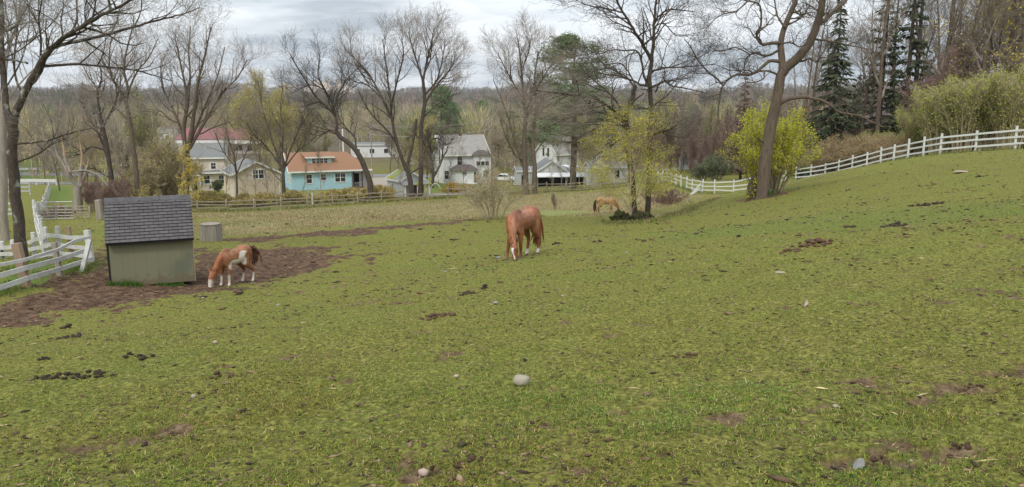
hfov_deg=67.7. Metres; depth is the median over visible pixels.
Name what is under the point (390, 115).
twin tree
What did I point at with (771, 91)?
bare valley tree
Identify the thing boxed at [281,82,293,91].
ridge house
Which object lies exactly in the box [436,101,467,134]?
white pine
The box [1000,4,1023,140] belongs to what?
tall bare tree
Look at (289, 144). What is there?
yellow budded tree
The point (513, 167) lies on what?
bare sapling
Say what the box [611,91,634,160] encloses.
bare valley tree
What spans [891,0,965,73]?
tall bare tree
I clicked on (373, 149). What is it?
window
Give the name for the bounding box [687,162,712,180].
green thicket shrub
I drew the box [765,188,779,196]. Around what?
ivy sprig
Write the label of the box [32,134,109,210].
snapped tree
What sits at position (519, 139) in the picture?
bare valley tree
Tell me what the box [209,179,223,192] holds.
round bush
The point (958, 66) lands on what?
brushy tree
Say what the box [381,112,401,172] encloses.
bare valley tree
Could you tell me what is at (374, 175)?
road
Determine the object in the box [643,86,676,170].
bare valley tree
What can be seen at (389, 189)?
yellow weed clump
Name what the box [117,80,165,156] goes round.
bare valley tree
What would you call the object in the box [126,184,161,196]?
clump
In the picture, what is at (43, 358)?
dung pile
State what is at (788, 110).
brushy tree
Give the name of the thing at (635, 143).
brushy tree
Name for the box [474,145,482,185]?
bare sapling
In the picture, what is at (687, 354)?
dung pile
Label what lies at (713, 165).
green thicket shrub
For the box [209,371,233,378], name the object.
dung pile
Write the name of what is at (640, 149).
brushy tree
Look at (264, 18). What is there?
sky
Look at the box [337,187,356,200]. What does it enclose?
yellow weed clump
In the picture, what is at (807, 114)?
brushy tree
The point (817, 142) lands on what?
brushy tree
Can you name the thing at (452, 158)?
bare sapling
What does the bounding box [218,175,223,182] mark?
window
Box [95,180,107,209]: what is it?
brushy tree
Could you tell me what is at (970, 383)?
dung pile
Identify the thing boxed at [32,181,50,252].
paddock fence
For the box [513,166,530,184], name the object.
white tool shed
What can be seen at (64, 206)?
pipe gate
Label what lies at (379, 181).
driveway
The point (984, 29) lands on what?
tall bare tree
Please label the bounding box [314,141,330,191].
bare sapling
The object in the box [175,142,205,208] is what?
yellow vine sapling
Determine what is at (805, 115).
brushy tree
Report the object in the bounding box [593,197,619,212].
tan horse
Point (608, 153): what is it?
distant building
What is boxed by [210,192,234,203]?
yellow weed clump
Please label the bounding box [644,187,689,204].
bramble patch
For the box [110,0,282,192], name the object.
vine clad tree
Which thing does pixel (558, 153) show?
bare sapling
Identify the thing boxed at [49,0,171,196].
slender tree
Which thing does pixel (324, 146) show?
bare valley tree
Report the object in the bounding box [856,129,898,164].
olive shrub
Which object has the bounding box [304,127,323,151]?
bare valley tree
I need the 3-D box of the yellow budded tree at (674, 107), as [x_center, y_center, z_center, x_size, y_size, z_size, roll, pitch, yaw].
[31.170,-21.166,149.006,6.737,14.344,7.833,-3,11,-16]
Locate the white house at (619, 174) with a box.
[583,161,627,184]
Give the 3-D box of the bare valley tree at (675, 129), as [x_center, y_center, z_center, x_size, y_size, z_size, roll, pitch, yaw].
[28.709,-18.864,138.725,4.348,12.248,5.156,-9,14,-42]
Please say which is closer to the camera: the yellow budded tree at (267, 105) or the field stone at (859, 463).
the field stone at (859, 463)
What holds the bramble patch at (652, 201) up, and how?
on the ground at (366, 257)
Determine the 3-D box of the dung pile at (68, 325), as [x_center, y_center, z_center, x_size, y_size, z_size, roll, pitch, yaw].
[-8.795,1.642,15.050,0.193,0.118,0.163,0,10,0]
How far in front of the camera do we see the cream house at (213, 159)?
129.04 m
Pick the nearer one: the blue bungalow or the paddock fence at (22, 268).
the paddock fence at (22, 268)
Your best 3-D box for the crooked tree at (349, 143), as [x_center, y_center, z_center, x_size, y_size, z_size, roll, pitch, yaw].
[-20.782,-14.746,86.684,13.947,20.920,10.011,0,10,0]
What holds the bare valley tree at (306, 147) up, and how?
on the ground at (366, 257)
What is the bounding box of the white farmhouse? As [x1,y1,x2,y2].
[432,132,492,183]
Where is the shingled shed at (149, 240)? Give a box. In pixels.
[104,194,195,284]
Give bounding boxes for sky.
[0,0,1017,92]
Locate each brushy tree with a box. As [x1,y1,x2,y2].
[79,173,96,204]
[80,182,95,214]
[87,184,98,208]
[93,175,102,189]
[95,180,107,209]
[97,183,116,205]
[99,180,115,198]
[111,180,130,196]
[112,170,133,195]
[621,116,640,172]
[630,108,665,170]
[633,127,646,171]
[661,114,679,172]
[674,127,685,170]
[674,129,686,170]
[681,124,700,177]
[683,124,710,167]
[695,113,727,179]
[696,111,714,161]
[718,107,742,174]
[719,110,745,174]
[777,101,812,171]
[777,104,785,127]
[778,93,815,165]
[794,99,815,144]
[812,109,835,174]
[818,101,865,142]
[850,102,884,139]
[865,119,880,138]
[896,41,964,153]
[919,46,973,146]
[929,29,988,150]
[932,42,972,151]
[954,64,981,143]
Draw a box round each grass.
[192,187,715,235]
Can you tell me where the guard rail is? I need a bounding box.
[8,179,56,184]
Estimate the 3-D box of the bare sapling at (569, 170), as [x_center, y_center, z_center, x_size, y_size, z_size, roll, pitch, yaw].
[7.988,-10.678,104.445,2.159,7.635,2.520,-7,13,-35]
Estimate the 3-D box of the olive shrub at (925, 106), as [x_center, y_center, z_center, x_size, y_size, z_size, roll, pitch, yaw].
[34.611,-9.863,61.425,5.258,6.880,5.893,3,11,15]
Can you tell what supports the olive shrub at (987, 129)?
on the ground at (366, 257)
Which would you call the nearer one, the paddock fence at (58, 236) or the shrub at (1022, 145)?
the paddock fence at (58, 236)
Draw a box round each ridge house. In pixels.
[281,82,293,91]
[321,81,336,91]
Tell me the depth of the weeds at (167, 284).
21.36 m
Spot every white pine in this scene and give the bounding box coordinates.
[380,99,400,128]
[416,85,463,139]
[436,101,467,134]
[473,100,493,118]
[502,32,646,188]
[530,116,566,154]
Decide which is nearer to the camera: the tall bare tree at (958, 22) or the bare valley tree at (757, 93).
the tall bare tree at (958, 22)
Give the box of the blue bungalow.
[281,151,371,190]
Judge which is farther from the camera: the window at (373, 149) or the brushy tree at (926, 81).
the window at (373, 149)
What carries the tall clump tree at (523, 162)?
on the ground at (366, 257)
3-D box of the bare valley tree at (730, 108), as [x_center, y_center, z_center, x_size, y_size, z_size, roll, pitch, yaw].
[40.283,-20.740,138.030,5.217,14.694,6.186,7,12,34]
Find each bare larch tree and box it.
[715,109,734,170]
[724,72,755,179]
[926,15,968,155]
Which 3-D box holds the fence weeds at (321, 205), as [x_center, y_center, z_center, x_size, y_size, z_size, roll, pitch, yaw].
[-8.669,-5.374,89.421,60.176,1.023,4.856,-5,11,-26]
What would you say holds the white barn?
on the ground at (366, 257)
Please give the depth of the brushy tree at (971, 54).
74.48 m
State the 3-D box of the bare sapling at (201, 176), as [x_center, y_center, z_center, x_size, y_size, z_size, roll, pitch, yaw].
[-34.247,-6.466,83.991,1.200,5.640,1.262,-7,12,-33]
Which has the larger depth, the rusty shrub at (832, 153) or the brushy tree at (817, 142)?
the brushy tree at (817, 142)
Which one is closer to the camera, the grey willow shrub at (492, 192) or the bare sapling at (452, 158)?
the grey willow shrub at (492, 192)
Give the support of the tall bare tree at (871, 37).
on the ground at (366, 257)
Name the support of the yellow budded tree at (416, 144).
on the ground at (366, 257)
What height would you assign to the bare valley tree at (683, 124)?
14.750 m
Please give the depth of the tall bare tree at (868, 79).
77.21 m
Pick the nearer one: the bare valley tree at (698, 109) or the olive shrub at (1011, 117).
the olive shrub at (1011, 117)
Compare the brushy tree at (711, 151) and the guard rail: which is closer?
the brushy tree at (711, 151)
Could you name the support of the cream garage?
on the ground at (366, 257)
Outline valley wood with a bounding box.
[0,93,822,178]
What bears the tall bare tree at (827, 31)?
on the ground at (366, 257)
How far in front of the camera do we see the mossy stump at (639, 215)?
37.74 m
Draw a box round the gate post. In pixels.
[94,200,103,219]
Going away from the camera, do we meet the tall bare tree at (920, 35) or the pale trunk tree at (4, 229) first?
the pale trunk tree at (4, 229)
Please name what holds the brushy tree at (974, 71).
on the ground at (366, 257)
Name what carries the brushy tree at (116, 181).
on the ground at (366, 257)
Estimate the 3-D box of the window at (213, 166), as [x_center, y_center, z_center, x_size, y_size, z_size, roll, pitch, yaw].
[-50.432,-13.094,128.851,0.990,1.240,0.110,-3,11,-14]
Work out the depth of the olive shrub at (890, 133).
68.87 m
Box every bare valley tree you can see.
[7,100,32,178]
[21,109,42,171]
[30,104,73,190]
[30,120,53,184]
[64,102,94,172]
[70,116,111,182]
[71,106,105,183]
[100,123,117,178]
[108,121,137,177]
[110,124,125,168]
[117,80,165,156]
[136,101,161,143]
[290,120,315,152]
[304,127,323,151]
[320,126,333,151]
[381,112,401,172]
[385,131,403,164]
[402,125,415,168]
[488,119,506,167]
[494,126,508,169]
[501,114,521,172]
[515,119,529,155]
[526,109,541,159]
[599,92,625,157]
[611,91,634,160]
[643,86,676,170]
[660,108,679,171]
[670,86,711,168]
[671,89,703,174]
[687,87,718,169]
[696,101,723,155]
[712,102,734,132]
[722,89,749,128]
[737,80,764,142]
[760,90,783,124]
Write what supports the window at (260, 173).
in the cream garage
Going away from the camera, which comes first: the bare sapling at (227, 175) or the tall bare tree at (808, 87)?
the bare sapling at (227, 175)
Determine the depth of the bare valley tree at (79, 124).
163.25 m
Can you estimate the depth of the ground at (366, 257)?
9.18 m
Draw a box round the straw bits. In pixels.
[0,197,1023,486]
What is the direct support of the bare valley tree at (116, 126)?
on the ground at (366, 257)
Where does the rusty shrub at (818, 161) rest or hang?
on the ground at (366, 257)
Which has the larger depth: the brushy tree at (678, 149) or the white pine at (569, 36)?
the brushy tree at (678, 149)
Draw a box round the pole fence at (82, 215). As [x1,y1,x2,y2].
[76,205,90,218]
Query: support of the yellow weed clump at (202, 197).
on the ground at (366, 257)
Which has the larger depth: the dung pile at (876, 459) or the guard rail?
the guard rail
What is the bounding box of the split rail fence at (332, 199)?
[191,179,626,211]
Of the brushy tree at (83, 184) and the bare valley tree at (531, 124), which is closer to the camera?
the brushy tree at (83, 184)
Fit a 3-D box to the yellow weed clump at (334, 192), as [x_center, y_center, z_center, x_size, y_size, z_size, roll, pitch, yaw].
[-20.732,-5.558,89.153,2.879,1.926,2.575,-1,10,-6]
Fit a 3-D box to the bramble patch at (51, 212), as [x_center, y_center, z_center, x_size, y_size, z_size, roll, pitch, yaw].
[-31.137,-2.116,52.379,2.929,1.317,2.744,-5,11,-24]
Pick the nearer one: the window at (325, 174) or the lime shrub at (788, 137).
the lime shrub at (788, 137)
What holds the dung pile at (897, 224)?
on the ground at (366, 257)
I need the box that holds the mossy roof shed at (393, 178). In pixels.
[385,170,431,195]
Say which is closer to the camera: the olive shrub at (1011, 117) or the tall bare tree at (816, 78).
the olive shrub at (1011, 117)
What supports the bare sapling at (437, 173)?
on the ground at (366, 257)
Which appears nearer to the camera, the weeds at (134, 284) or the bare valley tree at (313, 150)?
the weeds at (134, 284)
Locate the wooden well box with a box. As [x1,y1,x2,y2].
[199,222,222,241]
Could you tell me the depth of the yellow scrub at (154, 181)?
79.70 m
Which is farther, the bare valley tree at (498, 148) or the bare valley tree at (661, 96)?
the bare valley tree at (498, 148)
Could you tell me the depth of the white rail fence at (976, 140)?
53.15 m
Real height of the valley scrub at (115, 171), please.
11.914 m
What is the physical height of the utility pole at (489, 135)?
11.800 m
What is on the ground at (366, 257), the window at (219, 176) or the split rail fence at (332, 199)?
the split rail fence at (332, 199)
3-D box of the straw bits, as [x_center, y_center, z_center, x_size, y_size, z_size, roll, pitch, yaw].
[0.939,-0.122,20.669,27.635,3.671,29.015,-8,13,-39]
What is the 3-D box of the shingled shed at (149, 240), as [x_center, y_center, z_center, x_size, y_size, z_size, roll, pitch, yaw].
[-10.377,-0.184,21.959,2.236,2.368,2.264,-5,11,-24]
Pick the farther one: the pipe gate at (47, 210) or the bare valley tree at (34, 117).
the bare valley tree at (34, 117)
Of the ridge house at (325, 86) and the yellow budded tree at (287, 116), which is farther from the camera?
the ridge house at (325, 86)
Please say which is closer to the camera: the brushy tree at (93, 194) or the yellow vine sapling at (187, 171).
the brushy tree at (93, 194)
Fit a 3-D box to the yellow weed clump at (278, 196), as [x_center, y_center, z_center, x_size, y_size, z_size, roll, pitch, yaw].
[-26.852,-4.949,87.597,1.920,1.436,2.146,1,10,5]
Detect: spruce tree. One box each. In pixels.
[125,155,130,196]
[787,0,864,178]
[846,74,868,133]
[847,0,912,137]
[867,0,935,155]
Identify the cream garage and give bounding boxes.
[220,158,281,196]
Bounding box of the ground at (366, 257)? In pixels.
[0,85,1023,486]
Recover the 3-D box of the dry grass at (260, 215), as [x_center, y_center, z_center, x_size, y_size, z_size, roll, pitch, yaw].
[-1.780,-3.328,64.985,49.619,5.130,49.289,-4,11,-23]
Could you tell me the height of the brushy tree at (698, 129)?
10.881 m
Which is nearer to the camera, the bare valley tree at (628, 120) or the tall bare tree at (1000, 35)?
the tall bare tree at (1000, 35)
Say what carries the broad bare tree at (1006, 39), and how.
on the ground at (366, 257)
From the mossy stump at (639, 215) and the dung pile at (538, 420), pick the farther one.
the mossy stump at (639, 215)
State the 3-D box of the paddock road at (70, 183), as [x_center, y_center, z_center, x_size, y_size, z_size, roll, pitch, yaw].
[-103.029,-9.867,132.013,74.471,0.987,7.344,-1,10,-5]
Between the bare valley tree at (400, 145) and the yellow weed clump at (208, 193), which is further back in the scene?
the bare valley tree at (400, 145)
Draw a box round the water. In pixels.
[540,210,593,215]
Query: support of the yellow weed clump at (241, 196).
on the ground at (366, 257)
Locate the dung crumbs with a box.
[0,149,1023,486]
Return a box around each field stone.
[418,468,428,476]
[513,374,529,385]
[853,458,864,469]
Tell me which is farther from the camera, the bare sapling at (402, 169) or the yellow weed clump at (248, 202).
the bare sapling at (402, 169)
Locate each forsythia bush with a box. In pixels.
[382,193,395,198]
[438,180,465,192]
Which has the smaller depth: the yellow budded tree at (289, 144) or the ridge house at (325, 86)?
the yellow budded tree at (289, 144)
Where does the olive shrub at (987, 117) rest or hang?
on the ground at (366, 257)
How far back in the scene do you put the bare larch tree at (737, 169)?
103.52 m
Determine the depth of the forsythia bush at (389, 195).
92.39 m
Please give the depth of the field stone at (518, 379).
6.66 m
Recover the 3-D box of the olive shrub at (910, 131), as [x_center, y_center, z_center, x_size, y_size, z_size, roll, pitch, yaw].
[34.588,-9.255,65.368,4.145,5.592,4.475,4,11,22]
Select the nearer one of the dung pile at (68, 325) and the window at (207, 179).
the dung pile at (68, 325)
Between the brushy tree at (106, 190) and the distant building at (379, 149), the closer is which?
the brushy tree at (106, 190)
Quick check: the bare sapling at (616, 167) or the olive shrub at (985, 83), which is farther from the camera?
the bare sapling at (616, 167)
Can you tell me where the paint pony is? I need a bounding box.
[208,244,261,286]
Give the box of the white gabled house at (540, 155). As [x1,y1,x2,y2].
[535,136,593,174]
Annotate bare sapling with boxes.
[195,161,203,206]
[217,135,237,198]
[238,164,248,205]
[247,148,262,206]
[256,154,272,192]
[263,127,282,204]
[302,159,308,194]
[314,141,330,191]
[396,140,407,197]
[435,159,440,187]
[443,148,457,185]
[455,132,470,183]
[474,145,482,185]
[483,140,493,188]
[510,149,516,190]
[547,155,556,180]
[553,144,562,187]
[562,139,576,188]
[572,140,586,188]
[611,142,619,185]
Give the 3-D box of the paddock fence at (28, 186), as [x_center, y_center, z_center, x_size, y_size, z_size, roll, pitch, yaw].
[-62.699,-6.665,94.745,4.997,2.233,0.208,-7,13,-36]
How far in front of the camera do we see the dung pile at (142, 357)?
8.80 m
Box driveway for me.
[360,177,475,196]
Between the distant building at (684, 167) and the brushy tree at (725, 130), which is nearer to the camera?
the brushy tree at (725, 130)
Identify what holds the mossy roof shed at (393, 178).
on the ground at (366, 257)
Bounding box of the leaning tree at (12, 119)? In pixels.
[0,0,224,261]
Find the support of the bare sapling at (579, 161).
on the ground at (366, 257)
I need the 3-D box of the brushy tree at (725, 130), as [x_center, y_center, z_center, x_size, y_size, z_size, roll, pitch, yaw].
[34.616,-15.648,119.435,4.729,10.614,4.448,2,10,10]
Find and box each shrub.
[454,165,534,218]
[548,191,561,209]
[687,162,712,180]
[699,153,736,179]
[714,96,823,193]
[796,142,837,173]
[817,128,874,169]
[836,130,883,165]
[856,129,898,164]
[862,132,912,161]
[881,130,913,159]
[892,106,932,156]
[897,98,948,150]
[909,82,982,153]
[925,71,1008,152]
[939,70,1018,151]
[962,84,1016,150]
[966,72,1008,149]
[968,57,1023,149]
[1017,120,1023,148]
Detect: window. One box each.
[203,175,210,183]
[210,162,216,169]
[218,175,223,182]
[252,169,264,178]
[306,174,312,183]
[311,158,327,162]
[320,173,326,180]
[334,172,345,182]
[369,148,374,153]
[444,170,448,179]
[457,156,462,164]
[476,160,489,165]
[614,170,619,178]
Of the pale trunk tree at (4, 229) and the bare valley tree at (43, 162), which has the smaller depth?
the pale trunk tree at (4, 229)
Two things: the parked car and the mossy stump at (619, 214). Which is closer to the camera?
the mossy stump at (619, 214)
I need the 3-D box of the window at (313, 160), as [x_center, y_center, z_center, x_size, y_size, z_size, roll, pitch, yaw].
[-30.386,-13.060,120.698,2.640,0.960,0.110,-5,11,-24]
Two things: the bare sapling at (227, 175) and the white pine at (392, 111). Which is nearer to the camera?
the bare sapling at (227, 175)
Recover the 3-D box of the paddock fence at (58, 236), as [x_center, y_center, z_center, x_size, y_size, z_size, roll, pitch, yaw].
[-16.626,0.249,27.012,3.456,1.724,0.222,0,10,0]
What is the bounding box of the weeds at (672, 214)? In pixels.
[595,197,725,224]
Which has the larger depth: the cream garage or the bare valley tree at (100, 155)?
the bare valley tree at (100, 155)
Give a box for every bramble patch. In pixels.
[38,205,78,219]
[641,191,677,203]
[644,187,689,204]
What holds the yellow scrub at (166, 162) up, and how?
on the ground at (366, 257)
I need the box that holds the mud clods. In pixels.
[0,223,469,326]
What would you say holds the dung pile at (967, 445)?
on the ground at (366, 257)
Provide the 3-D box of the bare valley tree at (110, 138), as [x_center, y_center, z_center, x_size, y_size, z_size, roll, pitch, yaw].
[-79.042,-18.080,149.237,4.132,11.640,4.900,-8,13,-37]
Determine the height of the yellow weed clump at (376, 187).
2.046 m
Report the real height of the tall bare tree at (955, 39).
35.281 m
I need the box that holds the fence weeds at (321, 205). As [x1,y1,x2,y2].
[192,184,639,212]
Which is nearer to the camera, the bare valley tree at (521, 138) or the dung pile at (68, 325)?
the dung pile at (68, 325)
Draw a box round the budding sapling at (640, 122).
[572,102,683,214]
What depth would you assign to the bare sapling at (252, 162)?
84.21 m
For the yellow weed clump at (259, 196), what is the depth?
84.82 m
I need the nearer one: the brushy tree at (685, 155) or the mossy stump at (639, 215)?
the mossy stump at (639, 215)
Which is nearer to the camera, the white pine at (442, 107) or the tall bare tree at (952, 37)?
the tall bare tree at (952, 37)
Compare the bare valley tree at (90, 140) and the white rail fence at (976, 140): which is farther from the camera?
the bare valley tree at (90, 140)
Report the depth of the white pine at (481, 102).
255.60 m
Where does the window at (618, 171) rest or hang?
in the white house at (619, 174)
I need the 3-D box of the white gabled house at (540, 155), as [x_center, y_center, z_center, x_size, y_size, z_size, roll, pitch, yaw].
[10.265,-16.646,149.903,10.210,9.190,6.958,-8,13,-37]
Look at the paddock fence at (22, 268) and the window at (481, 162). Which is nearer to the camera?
the paddock fence at (22, 268)
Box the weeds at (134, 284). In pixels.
[106,280,143,286]
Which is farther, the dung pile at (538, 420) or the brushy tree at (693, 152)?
the brushy tree at (693, 152)
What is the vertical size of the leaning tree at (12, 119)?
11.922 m
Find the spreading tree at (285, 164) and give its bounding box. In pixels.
[227,62,335,193]
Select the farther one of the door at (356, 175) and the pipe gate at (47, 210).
the door at (356, 175)
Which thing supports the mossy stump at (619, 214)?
on the ground at (366, 257)
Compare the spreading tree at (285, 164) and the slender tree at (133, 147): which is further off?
the spreading tree at (285, 164)
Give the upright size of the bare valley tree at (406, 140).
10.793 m
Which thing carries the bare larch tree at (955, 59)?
on the ground at (366, 257)
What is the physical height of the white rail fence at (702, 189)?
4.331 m
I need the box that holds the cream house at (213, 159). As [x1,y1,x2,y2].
[159,143,231,190]
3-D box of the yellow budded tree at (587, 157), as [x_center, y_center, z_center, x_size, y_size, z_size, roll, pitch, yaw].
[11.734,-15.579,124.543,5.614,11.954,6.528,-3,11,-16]
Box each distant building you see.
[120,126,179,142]
[351,142,401,157]
[593,139,633,166]
[679,153,736,169]
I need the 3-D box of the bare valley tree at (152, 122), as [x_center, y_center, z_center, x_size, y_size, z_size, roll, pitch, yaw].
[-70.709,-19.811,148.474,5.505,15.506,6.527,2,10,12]
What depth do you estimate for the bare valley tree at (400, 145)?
178.66 m
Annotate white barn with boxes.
[530,158,584,185]
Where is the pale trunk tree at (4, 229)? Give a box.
[0,0,102,240]
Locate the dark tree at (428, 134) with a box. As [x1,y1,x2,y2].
[403,118,457,187]
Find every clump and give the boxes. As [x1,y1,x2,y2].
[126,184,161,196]
[191,192,212,206]
[202,190,219,203]
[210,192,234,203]
[227,198,242,206]
[232,192,252,205]
[242,195,253,206]
[248,193,273,206]
[258,191,274,204]
[270,194,284,204]
[282,189,302,203]
[298,195,308,203]
[304,191,322,202]
[320,193,337,202]
[323,188,343,202]
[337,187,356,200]
[347,186,374,200]
[373,184,386,197]
[377,185,398,198]
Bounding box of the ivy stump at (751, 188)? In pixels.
[740,175,756,199]
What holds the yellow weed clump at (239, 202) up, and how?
on the ground at (366, 257)
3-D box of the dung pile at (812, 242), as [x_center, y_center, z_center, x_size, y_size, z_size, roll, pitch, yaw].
[5.963,-0.005,15.012,0.766,0.216,0.727,-8,13,-38]
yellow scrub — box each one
[116,164,149,195]
[118,154,169,195]
[120,131,181,192]
[126,135,181,195]
[138,142,194,195]
[144,134,207,194]
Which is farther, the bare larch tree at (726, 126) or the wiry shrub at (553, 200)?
the bare larch tree at (726, 126)
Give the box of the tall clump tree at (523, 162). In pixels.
[476,6,570,194]
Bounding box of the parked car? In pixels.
[497,173,513,181]
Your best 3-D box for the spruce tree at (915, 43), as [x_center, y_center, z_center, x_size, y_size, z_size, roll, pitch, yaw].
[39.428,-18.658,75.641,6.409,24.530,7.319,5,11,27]
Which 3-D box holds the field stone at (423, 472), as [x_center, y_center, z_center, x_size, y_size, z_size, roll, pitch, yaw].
[-0.529,1.367,4.553,0.063,0.050,0.053,0,10,0]
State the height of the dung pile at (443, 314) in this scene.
0.124 m
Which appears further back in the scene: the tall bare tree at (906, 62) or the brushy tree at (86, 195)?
the tall bare tree at (906, 62)
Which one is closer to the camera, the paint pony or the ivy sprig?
the paint pony
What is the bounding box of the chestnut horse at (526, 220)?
[504,205,543,260]
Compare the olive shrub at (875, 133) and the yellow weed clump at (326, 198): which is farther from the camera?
the yellow weed clump at (326, 198)
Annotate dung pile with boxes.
[30,369,114,380]
[37,356,51,360]
[56,332,80,339]
[60,323,71,328]
[122,352,154,359]
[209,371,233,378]
[419,312,455,320]
[455,454,482,469]
[459,290,475,295]
[527,417,546,426]
[674,352,697,358]
[779,248,800,253]
[791,238,832,247]
[865,455,889,467]
[880,221,907,227]
[908,201,944,206]
[946,442,971,457]
[959,382,983,391]
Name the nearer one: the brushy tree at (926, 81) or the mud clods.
the mud clods
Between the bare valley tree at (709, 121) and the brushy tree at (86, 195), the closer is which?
the brushy tree at (86, 195)
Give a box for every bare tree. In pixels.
[677,104,705,169]
[769,0,835,178]
[799,1,874,152]
[803,0,846,141]
[842,0,895,129]
[845,0,910,136]
[850,0,905,137]
[878,0,951,126]
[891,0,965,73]
[893,0,986,147]
[897,0,951,152]
[897,21,923,107]
[920,0,985,71]
[920,0,1023,147]
[930,0,1015,147]
[950,0,1021,72]
[954,0,1021,147]
[969,2,1023,74]
[994,8,1017,69]
[998,0,1023,140]
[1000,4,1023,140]
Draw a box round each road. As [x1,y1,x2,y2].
[8,182,108,184]
[20,168,679,177]
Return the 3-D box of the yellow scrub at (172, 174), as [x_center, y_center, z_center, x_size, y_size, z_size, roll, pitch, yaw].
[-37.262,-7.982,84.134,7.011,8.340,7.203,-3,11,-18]
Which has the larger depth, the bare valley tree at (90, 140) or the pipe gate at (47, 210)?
the bare valley tree at (90, 140)
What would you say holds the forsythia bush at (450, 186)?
on the ground at (366, 257)
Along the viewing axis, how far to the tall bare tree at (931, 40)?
79.81 m
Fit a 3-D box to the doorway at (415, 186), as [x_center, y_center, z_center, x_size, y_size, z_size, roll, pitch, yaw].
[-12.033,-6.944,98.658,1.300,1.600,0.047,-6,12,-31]
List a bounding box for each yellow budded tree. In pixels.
[226,66,286,164]
[259,83,296,175]
[284,102,313,152]
[413,115,441,185]
[567,116,600,168]
[659,99,686,163]
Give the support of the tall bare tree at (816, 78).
on the ground at (366, 257)
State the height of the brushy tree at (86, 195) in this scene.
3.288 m
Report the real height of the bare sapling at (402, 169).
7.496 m
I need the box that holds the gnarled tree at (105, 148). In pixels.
[35,34,151,183]
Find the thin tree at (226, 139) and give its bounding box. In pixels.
[193,93,272,199]
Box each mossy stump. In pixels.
[609,209,628,220]
[625,210,654,221]
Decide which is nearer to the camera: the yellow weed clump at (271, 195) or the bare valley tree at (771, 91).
the yellow weed clump at (271, 195)
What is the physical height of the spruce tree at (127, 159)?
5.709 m
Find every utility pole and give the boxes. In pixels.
[370,126,372,177]
[489,118,490,151]
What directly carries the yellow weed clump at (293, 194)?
on the ground at (366, 257)
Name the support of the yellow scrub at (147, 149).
on the ground at (366, 257)
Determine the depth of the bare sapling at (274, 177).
85.74 m
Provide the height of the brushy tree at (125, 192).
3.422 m
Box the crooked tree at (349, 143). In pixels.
[265,23,390,199]
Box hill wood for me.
[0,79,911,115]
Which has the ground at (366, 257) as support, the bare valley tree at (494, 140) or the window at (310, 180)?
the bare valley tree at (494, 140)
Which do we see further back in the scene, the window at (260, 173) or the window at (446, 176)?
the window at (446, 176)
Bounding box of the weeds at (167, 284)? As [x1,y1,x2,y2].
[155,281,183,286]
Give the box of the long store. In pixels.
[174,128,311,153]
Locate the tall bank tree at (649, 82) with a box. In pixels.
[528,0,754,212]
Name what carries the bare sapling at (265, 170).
on the ground at (366, 257)
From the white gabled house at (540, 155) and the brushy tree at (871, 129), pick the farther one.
the white gabled house at (540, 155)
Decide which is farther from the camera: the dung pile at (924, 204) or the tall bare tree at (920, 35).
the tall bare tree at (920, 35)
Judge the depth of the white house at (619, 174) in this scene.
118.61 m
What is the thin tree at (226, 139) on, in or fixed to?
on the ground at (366, 257)
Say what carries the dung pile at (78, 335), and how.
on the ground at (366, 257)
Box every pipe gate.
[38,202,56,219]
[55,201,73,218]
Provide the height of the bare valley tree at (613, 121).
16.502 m
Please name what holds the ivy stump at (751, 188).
on the ground at (366, 257)
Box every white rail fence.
[654,170,786,194]
[795,126,1023,178]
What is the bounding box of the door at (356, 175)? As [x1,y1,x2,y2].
[354,173,358,186]
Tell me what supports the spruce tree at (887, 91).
on the ground at (366, 257)
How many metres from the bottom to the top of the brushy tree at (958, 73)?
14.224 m
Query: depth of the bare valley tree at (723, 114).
148.20 m
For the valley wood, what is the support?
on the ground at (366, 257)
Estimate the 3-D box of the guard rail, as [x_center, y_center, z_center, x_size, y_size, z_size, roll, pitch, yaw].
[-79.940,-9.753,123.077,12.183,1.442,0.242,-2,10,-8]
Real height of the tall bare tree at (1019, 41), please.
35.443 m
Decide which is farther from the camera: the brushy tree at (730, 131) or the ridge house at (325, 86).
the ridge house at (325, 86)
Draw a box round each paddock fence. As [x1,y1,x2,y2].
[0,226,84,258]
[0,230,94,289]
[8,181,30,194]
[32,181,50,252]
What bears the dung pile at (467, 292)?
on the ground at (366, 257)
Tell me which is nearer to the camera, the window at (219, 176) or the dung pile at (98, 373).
the dung pile at (98, 373)
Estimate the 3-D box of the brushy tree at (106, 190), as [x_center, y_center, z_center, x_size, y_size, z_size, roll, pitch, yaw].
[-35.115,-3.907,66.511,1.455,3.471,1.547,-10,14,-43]
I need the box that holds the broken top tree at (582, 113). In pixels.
[498,19,647,213]
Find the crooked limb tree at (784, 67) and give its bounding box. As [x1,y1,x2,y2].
[662,0,912,198]
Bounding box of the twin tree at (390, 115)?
[327,1,483,198]
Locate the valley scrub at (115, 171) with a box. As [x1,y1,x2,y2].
[7,118,794,184]
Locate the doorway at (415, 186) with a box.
[414,185,423,194]
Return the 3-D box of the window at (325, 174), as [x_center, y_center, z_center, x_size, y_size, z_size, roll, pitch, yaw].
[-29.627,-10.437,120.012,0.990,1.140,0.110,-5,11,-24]
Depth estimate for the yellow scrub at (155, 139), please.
88.80 m
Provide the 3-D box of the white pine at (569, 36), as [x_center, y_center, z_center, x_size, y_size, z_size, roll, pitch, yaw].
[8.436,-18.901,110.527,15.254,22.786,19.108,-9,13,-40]

